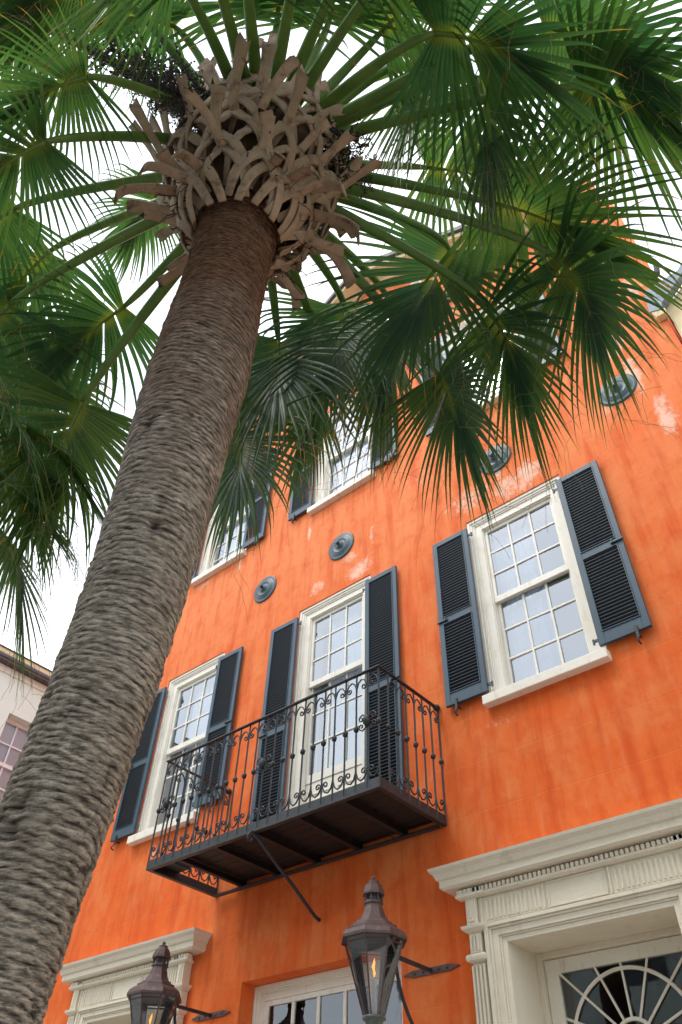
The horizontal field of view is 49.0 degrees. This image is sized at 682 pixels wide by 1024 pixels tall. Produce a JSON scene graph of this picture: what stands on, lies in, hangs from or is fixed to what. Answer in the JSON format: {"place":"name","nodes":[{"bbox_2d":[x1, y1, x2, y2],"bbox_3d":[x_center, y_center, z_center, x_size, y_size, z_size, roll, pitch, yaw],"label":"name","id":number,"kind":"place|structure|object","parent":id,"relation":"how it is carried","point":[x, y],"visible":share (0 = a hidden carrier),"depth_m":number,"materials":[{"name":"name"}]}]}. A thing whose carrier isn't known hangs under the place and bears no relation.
{"place":"outdoors","nodes":[
{"label":"outdoors","id":0,"kind":"place"},
{"bbox_2d":[0,0,681,670],"label":"sky","id":1,"kind":"structure","parent":0,"point":[322,292],"materials":[{"name":"white"}]},
{"label":"road","id":2,"kind":"structure","parent":0,"visible":0},
{"bbox_2d":[43,182,681,1023],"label":"orange house","id":3,"kind":"structure","parent":2,"relation":"on","point":[537,878],"depth_m":7.17,"materials":[{"name":"paint"}]},
{"bbox_2d":[126,653,224,845],"bbox_3d":[-1.956,2.998,9.575,1.188,2.305,0.385,-31,-54,28],"label":"window","id":4,"kind":"structure","parent":3,"relation":"in","point":[200,681],"depth_m":9.79,"materials":[{"name":"beige paint"}]},
{"bbox_2d":[127,941,229,1023],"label":"gas lantern","id":5,"kind":"object","parent":3,"relation":"attached to","point":[157,988],"visible":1,"depth_m":6.42,"materials":[{"name":"brown metal"}]},
{"bbox_2d":[190,479,252,586],"bbox_3d":[-1.774,0.194,12.365,1.188,2.251,0.385,-31,-54,28],"label":"window","id":6,"kind":"structure","parent":3,"relation":"in","point":[203,573],"depth_m":12.13,"materials":[{"name":"beige paint"}]},
{"bbox_2d":[146,664,446,921],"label":"balcony","id":7,"kind":"structure","parent":3,"relation":"attached to","point":[356,817],"depth_m":6.63,"materials":[{"name":"metal"}]},
{"bbox_2d":[251,955,402,1023],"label":"window frame","id":8,"kind":"structure","parent":3,"relation":"in","point":[318,985],"depth_m":6.44,"materials":[{"name":"beige paint"}]},
{"bbox_2d":[284,575,370,810],"bbox_3d":[-0.025,2.169,8.139,1.146,3.111,0.288,-31,-54,28],"label":"window","id":9,"kind":"structure","parent":3,"relation":"in","point":[343,612],"depth_m":8.45,"materials":[{"name":"beige paint"}]},
{"bbox_2d":[307,394,375,515],"bbox_3d":[0.120,-0.933,11.202,1.188,2.251,0.385,-31,-54,28],"label":"window","id":10,"kind":"structure","parent":3,"relation":"in","point":[321,502],"depth_m":11.07,"materials":[{"name":"beige paint"}]},
{"bbox_2d":[341,876,459,1023],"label":"gas lantern","id":11,"kind":"object","parent":3,"relation":"attached to","point":[372,929],"visible":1,"depth_m":5.22,"materials":[{"name":"brown metal"}]},
{"bbox_2d":[446,298,521,409],"bbox_3d":[1.985,-2.042,10.058,1.188,2.251,0.385,-31,-54,28],"label":"window","id":12,"kind":"structure","parent":3,"relation":"in","point":[462,325],"depth_m":10.25,"materials":[{"name":"beige paint"}]},
{"bbox_2d":[466,475,611,708],"bbox_3d":[1.852,0.732,7.238,1.188,2.305,0.385,-31,-54,28],"label":"window","id":13,"kind":"structure","parent":3,"relation":"in","point":[523,653],"depth_m":7.26,"materials":[{"name":"beige paint"}]},
{"bbox_2d":[644,262,681,336],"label":"cream house","id":14,"kind":"structure","parent":2,"relation":"on","point":[673,312],"depth_m":8.08,"materials":[{"name":"paint"}]},
{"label":"pavement","id":15,"kind":"structure","parent":0,"visible":0},
{"bbox_2d":[0,644,51,801],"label":"pink house","id":16,"kind":"structure","parent":15,"relation":"on","point":[14,731],"depth_m":15.40,"materials":[{"name":"paint"}]},
{"bbox_2d":[0,718,28,801],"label":"window","id":17,"kind":"structure","parent":16,"relation":"in","point":[13,737],"depth_m":15.10,"materials":[{"name":"white paint"}]},
{"bbox_2d":[0,275,131,728],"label":"palm tree","id":18,"kind":"object","parent":15,"relation":"on","point":[38,444],"visible":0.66,"depth_m":4.66,"materials":[{"name":"green plant"}]},
{"bbox_2d":[0,0,681,1023],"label":"palm tree","id":19,"kind":"object","parent":15,"relation":"on","point":[252,182],"visible":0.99,"depth_m":4.63,"materials":[{"name":"green plant"}]}
]}

